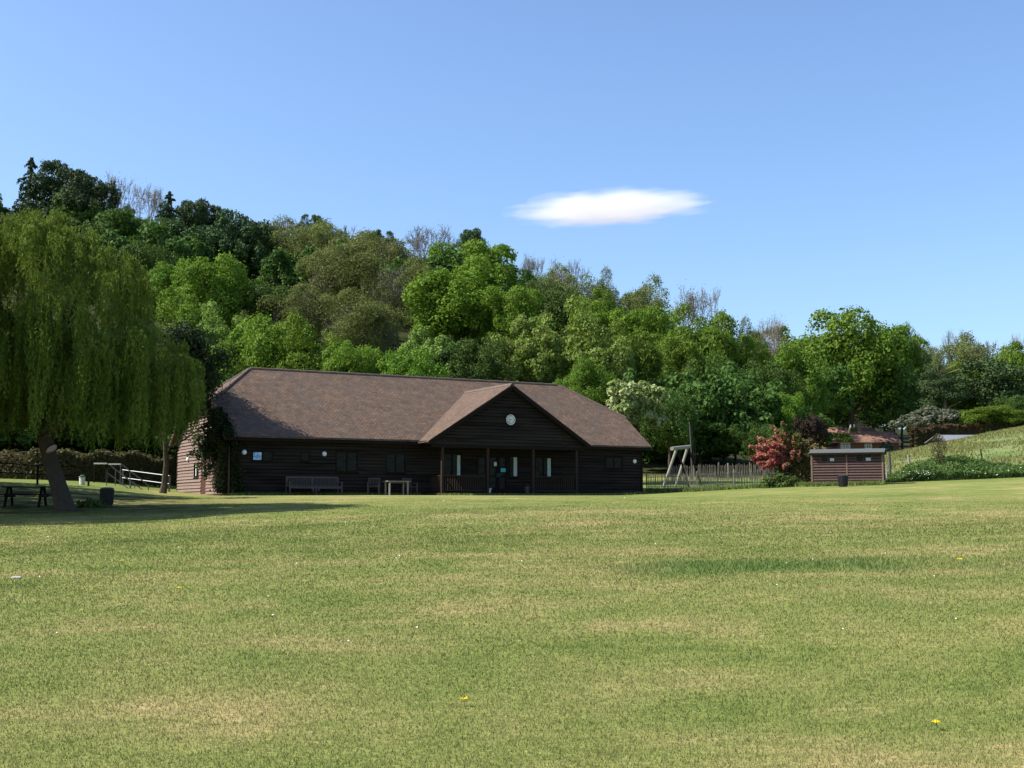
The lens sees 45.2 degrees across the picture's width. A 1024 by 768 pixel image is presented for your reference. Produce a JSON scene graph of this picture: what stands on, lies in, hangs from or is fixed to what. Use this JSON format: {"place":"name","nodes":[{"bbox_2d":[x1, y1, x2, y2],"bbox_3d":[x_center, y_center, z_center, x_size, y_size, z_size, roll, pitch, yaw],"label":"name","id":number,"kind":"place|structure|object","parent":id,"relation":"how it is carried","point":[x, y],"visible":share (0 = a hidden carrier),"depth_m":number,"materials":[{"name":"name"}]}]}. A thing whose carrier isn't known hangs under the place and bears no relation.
{"place":"outdoors","nodes":[
{"label":"outdoors","id":0,"kind":"place"},
{"bbox_2d":[0,268,1023,767],"bbox_3d":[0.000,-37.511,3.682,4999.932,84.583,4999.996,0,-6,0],"label":"ground","id":1,"kind":"structure","parent":0,"point":[138,500],"depth_m":12.81,"materials":[{"name":"green plant"}]},
{"bbox_2d":[0,296,42,439],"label":"weeping willow","id":2,"kind":"object","parent":1,"relation":"on","point":[24,414],"visible":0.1,"depth_m":43.10,"materials":[{"name":"green plant"}]},
{"bbox_2d":[0,486,51,506],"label":"picnic table","id":3,"kind":"object","parent":1,"relation":"on","point":[11,495],"visible":0.88,"depth_m":45.59,"materials":[{"name":"brown wood"}]},
{"bbox_2d":[12,157,48,264],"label":"conifer tree","id":4,"kind":"object","parent":1,"relation":"on","point":[30,193],"visible":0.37,"depth_m":228.86,"materials":[{"name":"green plant"}]},
{"bbox_2d":[0,200,84,234],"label":"evergreen tree","id":5,"kind":"object","parent":1,"relation":"on","point":[41,204],"visible":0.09,"depth_m":190.76,"materials":[{"name":"green plant"}]},
{"bbox_2d":[31,159,100,204],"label":"evergreen tree","id":6,"kind":"object","parent":1,"relation":"on","point":[50,185],"visible":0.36,"depth_m":229.59,"materials":[{"name":"green plant"}]},
{"bbox_2d":[44,168,122,270],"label":"evergreen tree","id":7,"kind":"object","parent":1,"relation":"on","point":[87,195],"visible":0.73,"depth_m":207.14,"materials":[{"name":"green plant"}]},
{"bbox_2d":[0,447,176,486],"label":"hedge","id":8,"kind":"object","parent":1,"relation":"on","point":[137,461],"visible":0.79,"depth_m":68.92,"materials":[{"name":"green plant"}]},
{"bbox_2d":[0,208,207,510],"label":"weeping willow","id":9,"kind":"object","parent":1,"relation":"on","point":[101,370],"visible":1,"depth_m":41.35,"materials":[{"name":"green plant"}]},
{"bbox_2d":[75,206,170,255],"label":"broadleaf tree","id":10,"kind":"object","parent":1,"relation":"on","point":[98,227],"visible":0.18,"depth_m":177.44,"materials":[{"name":"green plant"}]},
{"bbox_2d":[94,239,178,302],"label":"broadleaf tree","id":11,"kind":"object","parent":1,"relation":"on","point":[148,256],"visible":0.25,"depth_m":149.14,"materials":[{"name":"green plant"}]},
{"bbox_2d":[129,181,165,221],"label":"bare tree","id":12,"kind":"object","parent":1,"relation":"on","point":[155,200],"visible":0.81,"depth_m":218.64,"materials":[{"name":"grey plant"}]},
{"bbox_2d":[135,258,190,326],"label":"broadleaf tree","id":13,"kind":"object","parent":1,"relation":"on","point":[159,279],"visible":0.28,"depth_m":140.42,"materials":[{"name":"green plant"}]},
{"bbox_2d":[155,191,185,225],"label":"conifer tree","id":14,"kind":"object","parent":1,"relation":"on","point":[168,210],"visible":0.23,"depth_m":203.31,"materials":[{"name":"green plant"}]},
{"bbox_2d":[132,308,242,493],"bbox_3d":[-16.880,1.149,61.520,6.245,9.851,5.687,4,-7,-37],"label":"slim tree","id":15,"kind":"object","parent":1,"relation":"on","point":[197,344],"visible":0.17,"depth_m":61.41,"materials":[{"name":"green plant"}]},
{"bbox_2d":[151,286,233,369],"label":"broadleaf tree","id":16,"kind":"object","parent":1,"relation":"on","point":[197,313],"visible":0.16,"depth_m":104.74,"materials":[{"name":"green plant"}]},
{"bbox_2d":[174,198,216,235],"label":"evergreen tree","id":17,"kind":"object","parent":1,"relation":"on","point":[188,216],"visible":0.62,"depth_m":213.50,"materials":[{"name":"green plant"}]},
{"bbox_2d":[166,218,230,271],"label":"evergreen tree","id":18,"kind":"object","parent":1,"relation":"on","point":[179,227],"visible":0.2,"depth_m":177.39,"materials":[{"name":"green plant"}]},
{"bbox_2d":[190,298,246,373],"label":"broadleaf tree","id":19,"kind":"object","parent":1,"relation":"on","point":[219,331],"visible":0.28,"depth_m":96.26,"materials":[{"name":"green plant"}]},
{"bbox_2d":[168,250,269,333],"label":"broadleaf tree","id":20,"kind":"object","parent":1,"relation":"on","point":[198,277],"visible":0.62,"depth_m":131.50,"materials":[{"name":"green plant"}]},
{"bbox_2d":[204,208,276,274],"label":"evergreen tree","id":21,"kind":"object","parent":1,"relation":"on","point":[237,233],"visible":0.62,"depth_m":184.65,"materials":[{"name":"green plant"}]},
{"bbox_2d":[211,311,314,382],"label":"broadleaf tree","id":22,"kind":"object","parent":1,"relation":"on","point":[257,348],"visible":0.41,"depth_m":92.72,"materials":[{"name":"green plant"}]},
{"bbox_2d":[226,283,304,338],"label":"broadleaf tree","id":23,"kind":"object","parent":1,"relation":"on","point":[262,291],"visible":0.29,"depth_m":132.96,"materials":[{"name":"green plant"}]},
{"bbox_2d":[243,214,314,284],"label":"budding tree","id":24,"kind":"object","parent":1,"relation":"on","point":[278,227],"visible":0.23,"depth_m":191.27,"materials":[{"name":"green plant"}]},
{"bbox_2d":[235,280,355,351],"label":"budding tree","id":25,"kind":"object","parent":1,"relation":"on","point":[313,307],"visible":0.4,"depth_m":129.08,"materials":[{"name":"green plant"}]},
{"bbox_2d":[269,311,350,370],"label":"broadleaf tree","id":26,"kind":"object","parent":1,"relation":"on","point":[311,359],"visible":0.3,"depth_m":91.38,"materials":[{"name":"green plant"}]},
{"bbox_2d":[285,476,342,494],"bbox_3d":[-9.908,5.115,61.706,2.800,0.970,0.660,3,-6,-29],"label":"bench","id":27,"kind":"object","parent":1,"relation":"on","point":[312,486],"visible":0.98,"depth_m":61.78,"materials":[{"name":"brown wood"}]},
{"bbox_2d":[227,492,421,495],"bbox_3d":[-9.291,5.581,62.442,10.629,0.243,1.719,3,-6,-28],"label":"grass fringe","id":28,"kind":"object","parent":1,"relation":"on","point":[298,493],"depth_m":61.82,"materials":[{"name":"green plant"}]},
{"bbox_2d":[268,217,385,266],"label":"budding tree","id":29,"kind":"object","parent":1,"relation":"on","point":[319,234],"visible":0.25,"depth_m":182.94,"materials":[{"name":"green plant"}]},
{"bbox_2d":[294,227,387,317],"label":"budding tree","id":30,"kind":"object","parent":1,"relation":"on","point":[331,263],"visible":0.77,"depth_m":149.11,"materials":[{"name":"green plant"}]},
{"bbox_2d":[319,339,387,373],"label":"broadleaf tree","id":31,"kind":"object","parent":1,"relation":"on","point":[360,359],"visible":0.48,"depth_m":88.89,"materials":[{"name":"green plant"}]},
{"bbox_2d":[320,285,417,360],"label":"budding tree","id":32,"kind":"object","parent":1,"relation":"on","point":[375,319],"visible":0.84,"depth_m":125.22,"materials":[{"name":"green plant"}]},
{"bbox_2d":[327,228,428,268],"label":"budding tree","id":33,"kind":"object","parent":1,"relation":"on","point":[398,248],"visible":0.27,"depth_m":174.80,"materials":[{"name":"green plant"}]},
{"bbox_2d":[357,255,435,350],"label":"budding tree","id":34,"kind":"object","parent":1,"relation":"on","point":[389,291],"visible":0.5,"depth_m":144.43,"materials":[{"name":"green plant"}]},
{"bbox_2d":[366,345,450,377],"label":"broadleaf tree","id":35,"kind":"object","parent":1,"relation":"on","point":[411,366],"visible":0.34,"depth_m":87.52,"materials":[{"name":"green plant"}]},
{"bbox_2d":[169,367,651,494],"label":"clubhouse","id":36,"kind":"structure","parent":1,"relation":"on","point":[432,435],"depth_m":66.61,"materials":[{"name":"brown wood"}]},
{"bbox_2d":[186,406,249,493],"bbox_3d":[-15.180,3.533,62.902,2.040,4.471,7.006,3,-6,-29],"label":"climbing plant","id":37,"kind":"object","parent":36,"relation":"attached to","point":[212,436],"visible":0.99,"depth_m":60.69,"materials":[{"name":"green plant"}]},
{"bbox_2d":[335,451,358,472],"bbox_3d":[-8.517,4.035,63.501,1.300,1.110,0.125,3,-6,-29],"label":"window","id":38,"kind":"structure","parent":36,"relation":"in","point":[346,461],"depth_m":63.49,"materials":[{"name":"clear glass"}]},
{"bbox_2d":[385,453,406,473],"bbox_3d":[-6.122,4.183,64.804,1.200,1.110,0.125,3,-6,-29],"label":"window","id":39,"kind":"structure","parent":36,"relation":"in","point":[395,462],"depth_m":64.80,"materials":[{"name":"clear glass"}]},
{"bbox_2d":[444,453,462,477],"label":"window","id":40,"kind":"structure","parent":36,"relation":"in","point":[452,461],"depth_m":66.40,"materials":[{"name":"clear glass"}]},
{"bbox_2d":[489,455,497,492],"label":"door","id":41,"kind":"structure","parent":36,"relation":"in","point":[493,459],"depth_m":67.55,"materials":[{"name":"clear glass"}]},
{"bbox_2d":[498,456,506,492],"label":"door","id":42,"kind":"structure","parent":36,"relation":"in","point":[502,460],"depth_m":67.80,"materials":[{"name":"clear glass"}]},
{"bbox_2d":[535,456,553,478],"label":"window","id":43,"kind":"structure","parent":36,"relation":"in","point":[543,465],"depth_m":69.10,"materials":[{"name":"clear glass"}]},
{"bbox_2d":[397,323,457,374],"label":"broadleaf tree","id":44,"kind":"object","parent":1,"relation":"on","point":[418,331],"visible":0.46,"depth_m":99.99,"materials":[{"name":"green plant"}]},
{"bbox_2d":[405,224,458,258],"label":"bare tree","id":45,"kind":"object","parent":1,"relation":"on","point":[418,240],"visible":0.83,"depth_m":218.61,"materials":[{"name":"grey plant"}]},
{"bbox_2d":[401,253,509,347],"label":"broadleaf tree","id":46,"kind":"object","parent":1,"relation":"on","point":[456,308],"visible":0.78,"depth_m":138.05,"materials":[{"name":"green plant"}]},
{"bbox_2d":[452,227,485,249],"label":"evergreen tree","id":47,"kind":"object","parent":1,"relation":"on","point":[466,234],"visible":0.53,"depth_m":236.26,"materials":[{"name":"green plant"}]},
{"bbox_2d":[434,333,512,380],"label":"broadleaf tree","id":48,"kind":"object","parent":1,"relation":"on","point":[468,351],"visible":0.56,"depth_m":99.07,"materials":[{"name":"green plant"}]},
{"bbox_2d":[425,236,536,290],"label":"broadleaf tree","id":49,"kind":"object","parent":1,"relation":"on","point":[483,248],"visible":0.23,"depth_m":170.54,"materials":[{"name":"green plant"}]},
{"bbox_2d":[0,189,971,462],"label":"woodland","id":50,"kind":"object","parent":1,"relation":"on","point":[738,397],"visible":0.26,"depth_m":106.00,"materials":[{"name":"green plant"}]},
{"bbox_2d":[470,284,556,349],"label":"broadleaf tree","id":51,"kind":"object","parent":1,"relation":"on","point":[518,299],"visible":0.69,"depth_m":134.55,"materials":[{"name":"green plant"}]},
{"bbox_2d":[482,313,561,382],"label":"broadleaf tree","id":52,"kind":"object","parent":1,"relation":"on","point":[528,357],"visible":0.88,"depth_m":101.24,"materials":[{"name":"green plant"}]},
{"bbox_2d":[436,492,647,495],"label":"grass fringe","id":53,"kind":"object","parent":1,"relation":"on","point":[543,494],"depth_m":66.43,"materials":[{"name":"green plant"}]},
{"bbox_2d":[501,278,592,340],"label":"broadleaf tree","id":54,"kind":"object","parent":1,"relation":"on","point":[554,304],"visible":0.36,"depth_m":144.06,"materials":[{"name":"green plant"}]},
{"bbox_2d":[518,263,618,302],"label":"budding tree","id":55,"kind":"object","parent":1,"relation":"on","point":[566,278],"visible":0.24,"depth_m":191.96,"materials":[{"name":"green plant"}]},
{"bbox_2d":[526,291,636,385],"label":"broadleaf tree","id":56,"kind":"object","parent":1,"relation":"on","point":[586,346],"visible":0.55,"depth_m":105.19,"materials":[{"name":"green plant"}]},
{"bbox_2d":[552,353,616,406],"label":"broadleaf tree","id":57,"kind":"object","parent":1,"relation":"on","point":[594,387],"visible":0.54,"depth_m":83.67,"materials":[{"name":"green plant"}]},
{"bbox_2d":[574,287,615,312],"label":"broadleaf tree","id":58,"kind":"object","parent":1,"relation":"on","point":[610,305],"visible":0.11,"depth_m":175.01,"materials":[{"name":"green plant"}]},
{"bbox_2d":[567,296,624,339],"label":"broadleaf tree","id":59,"kind":"object","parent":1,"relation":"on","point":[602,317],"visible":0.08,"depth_m":139.82,"materials":[{"name":"green plant"}]},
{"bbox_2d":[584,266,621,309],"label":"budding tree","id":60,"kind":"object","parent":1,"relation":"on","point":[601,285],"visible":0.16,"depth_m":197.69,"materials":[{"name":"green plant"}]},
{"bbox_2d":[595,318,663,382],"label":"broadleaf tree","id":61,"kind":"object","parent":1,"relation":"on","point":[649,365],"visible":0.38,"depth_m":111.23,"materials":[{"name":"green plant"}]},
{"bbox_2d":[606,378,670,435],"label":"whitebeam tree","id":62,"kind":"object","parent":1,"relation":"on","point":[643,401],"visible":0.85,"depth_m":82.12,"materials":[{"name":"green plant"}]},
{"bbox_2d":[615,273,672,314],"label":"budding tree","id":63,"kind":"object","parent":1,"relation":"on","point":[636,299],"visible":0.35,"depth_m":195.58,"materials":[{"name":"green plant"}]},
{"bbox_2d":[606,303,683,370],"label":"broadleaf tree","id":64,"kind":"object","parent":1,"relation":"on","point":[643,318],"visible":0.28,"depth_m":138.73,"materials":[{"name":"green plant"}]},
{"bbox_2d":[638,388,696,476],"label":"broadleaf tree","id":65,"kind":"object","parent":1,"relation":"on","point":[677,416],"visible":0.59,"depth_m":91.58,"materials":[{"name":"green plant"}]},
{"bbox_2d":[663,445,701,486],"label":"swing frame","id":66,"kind":"object","parent":1,"relation":"on","point":[678,448],"visible":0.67,"depth_m":78.67,"materials":[{"name":"grey wood"}]},
{"bbox_2d":[650,330,730,383],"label":"broadleaf tree","id":67,"kind":"object","parent":1,"relation":"on","point":[682,353],"visible":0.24,"depth_m":117.74,"materials":[{"name":"green plant"}]},
{"bbox_2d":[665,280,728,334],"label":"bare tree","id":68,"kind":"object","parent":1,"relation":"on","point":[691,301],"visible":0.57,"depth_m":188.84,"materials":[{"name":"brown plant"}]},
{"bbox_2d":[656,302,746,373],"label":"broadleaf tree","id":69,"kind":"object","parent":1,"relation":"on","point":[705,339],"visible":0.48,"depth_m":131.01,"materials":[{"name":"green plant"}]},
{"bbox_2d":[693,403,729,471],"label":"broadleaf tree","id":70,"kind":"object","parent":1,"relation":"on","point":[703,442],"visible":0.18,"depth_m":95.85,"materials":[{"name":"green plant"}]},
{"bbox_2d":[646,468,778,488],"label":"paling fence","id":71,"kind":"object","parent":1,"relation":"on","point":[718,484],"visible":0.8,"depth_m":72.90,"materials":[{"name":"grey wood"}]},
{"bbox_2d":[668,462,773,481],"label":"paling fence","id":72,"kind":"object","parent":1,"relation":"on","point":[736,466],"visible":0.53,"depth_m":87.26,"materials":[{"name":"wood"}]},
{"bbox_2d":[684,354,765,459],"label":"broadleaf tree","id":73,"kind":"object","parent":1,"relation":"on","point":[720,363],"visible":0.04,"depth_m":115.21,"materials":[{"name":"green plant"}]},
{"bbox_2d":[734,315,767,364],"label":"budding tree","id":74,"kind":"object","parent":1,"relation":"on","point":[757,335],"visible":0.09,"depth_m":190.22,"materials":[{"name":"green plant"}]},
{"bbox_2d":[736,334,774,372],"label":"broadleaf tree","id":75,"kind":"object","parent":1,"relation":"on","point":[749,342],"visible":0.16,"depth_m":133.69,"materials":[{"name":"green plant"}]},
{"bbox_2d":[728,421,789,470],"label":"broadleaf tree","id":76,"kind":"object","parent":1,"relation":"on","point":[762,431],"visible":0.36,"depth_m":91.42,"materials":[{"name":"green plant"}]},
{"bbox_2d":[644,480,885,492],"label":"grass fringe","id":77,"kind":"object","parent":1,"relation":"on","point":[752,486],"depth_m":71.74,"materials":[{"name":"green plant"}]},
{"bbox_2d":[753,311,788,364],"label":"bare tree","id":78,"kind":"object","parent":1,"relation":"on","point":[772,335],"visible":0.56,"depth_m":204.80,"materials":[{"name":"brown plant"}]},
{"bbox_2d":[743,357,808,404],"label":"broadleaf tree","id":79,"kind":"object","parent":1,"relation":"on","point":[767,375],"visible":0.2,"depth_m":124.25,"materials":[{"name":"green plant"}]},
{"bbox_2d":[755,472,802,487],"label":"bramble bush","id":80,"kind":"object","parent":1,"relation":"on","point":[778,480],"visible":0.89,"depth_m":70.94,"materials":[{"name":"green plant"}]},
{"bbox_2d":[764,392,804,427],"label":"broadleaf tree","id":81,"kind":"object","parent":1,"relation":"on","point":[791,402],"visible":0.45,"depth_m":103.25,"materials":[{"name":"green plant"}]},
{"bbox_2d":[748,421,824,481],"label":"hawthorn tree","id":82,"kind":"object","parent":1,"relation":"on","point":[783,452],"visible":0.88,"depth_m":73.28,"materials":[{"name":"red plant"}]},
{"bbox_2d":[768,339,837,416],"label":"broadleaf tree","id":83,"kind":"object","parent":1,"relation":"on","point":[788,358],"visible":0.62,"depth_m":139.26,"materials":[{"name":"green plant"}]},
{"bbox_2d":[791,413,829,445],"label":"copper tree","id":84,"kind":"object","parent":1,"relation":"on","point":[812,425],"visible":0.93,"depth_m":99.65,"materials":[{"name":"purple plant"}]},
{"bbox_2d":[809,448,886,482],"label":"shed","id":85,"kind":"structure","parent":1,"relation":"on","point":[854,465],"depth_m":68.91,"materials":[{"name":"brown wood"}]},
{"bbox_2d":[792,304,914,427],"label":"broadleaf tree","id":86,"kind":"object","parent":1,"relation":"on","point":[862,352],"visible":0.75,"depth_m":192.57,"materials":[{"name":"green plant"}]},
{"bbox_2d":[821,420,901,450],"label":"cottage","id":87,"kind":"structure","parent":1,"relation":"on","point":[856,436],"depth_m":190.90,"materials":[{"name":"brick"}]},
{"bbox_2d":[825,394,909,433],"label":"broadleaf tree","id":88,"kind":"object","parent":1,"relation":"on","point":[838,420],"visible":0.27,"depth_m":213.47,"materials":[{"name":"green plant"}]},
{"bbox_2d":[855,364,925,433],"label":"broadleaf tree","id":89,"kind":"object","parent":1,"relation":"on","point":[906,400],"visible":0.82,"depth_m":193.75,"materials":[{"name":"green plant"}]},
{"bbox_2d":[871,321,931,449],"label":"broadleaf tree","id":90,"kind":"object","parent":1,"relation":"on","point":[916,359],"visible":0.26,"depth_m":199.82,"materials":[{"name":"green plant"}]},
{"bbox_2d":[887,405,960,431],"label":"silver leaved tree","id":91,"kind":"object","parent":1,"relation":"on","point":[933,415],"visible":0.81,"depth_m":173.96,"materials":[{"name":"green plant"}]},
{"bbox_2d":[908,424,943,447],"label":"hedge","id":92,"kind":"object","parent":1,"relation":"on","point":[920,437],"visible":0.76,"depth_m":165.88,"materials":[{"name":"green plant"}]},
{"bbox_2d":[913,362,972,413],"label":"pine tree","id":93,"kind":"object","parent":1,"relation":"on","point":[933,385],"visible":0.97,"depth_m":177.97,"materials":[{"name":"green plant"}]},
{"bbox_2d":[884,425,1023,474],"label":"meadow grass","id":94,"kind":"structure","parent":1,"relation":"on","point":[924,450],"depth_m":109.03,"materials":[{"name":"green plant"}]},
{"bbox_2d":[885,453,1023,482],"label":"rough vegetation","id":95,"kind":"object","parent":1,"relation":"on","point":[951,466],"visible":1,"depth_m":72.51,"materials":[{"name":"green plant"}]},
{"bbox_2d":[929,360,992,413],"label":"broadleaf tree","id":96,"kind":"object","parent":1,"relation":"on","point":[976,373],"visible":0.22,"depth_m":203.44,"materials":[{"name":"green plant"}]},
{"bbox_2d":[923,330,1008,375],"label":"budding tree","id":97,"kind":"object","parent":1,"relation":"on","point":[967,351],"visible":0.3,"depth_m":236.07,"materials":[{"name":"green plant"}]},
{"bbox_2d":[937,419,1023,434],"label":"hedge","id":98,"kind":"object","parent":1,"relation":"on","point":[960,429],"visible":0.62,"depth_m":170.31,"materials":[{"name":"green plant"}]},
{"bbox_2d":[947,357,1023,414],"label":"evergreen tree","id":99,"kind":"object","parent":1,"relation":"on","point":[999,382],"visible":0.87,"depth_m":197.33,"materials":[{"name":"green plant"}]},
{"bbox_2d":[957,405,1023,425],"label":"broadleaf tree","id":100,"kind":"object","parent":1,"relation":"on","point":[1000,410],"visible":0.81,"depth_m":170.11,"materials":[{"name":"green plant"}]},
{"bbox_2d":[982,340,1023,380],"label":"broadleaf tree","id":101,"kind":"object","parent":1,"relation":"on","point":[1015,357],"visible":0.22,"depth_m":219.84,"materials":[{"name":"green plant"}]},
{"bbox_2d":[991,395,1023,418],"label":"broadleaf tree","id":102,"kind":"object","parent":1,"relation":"on","point":[1018,400],"visible":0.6,"depth_m":177.42,"materials":[{"name":"green plant"}]},
{"bbox_2d":[0,0,1023,428],"label":"sky","id":103,"kind":"structure","parent":0,"point":[795,159],"materials":[{"name":"blue"}]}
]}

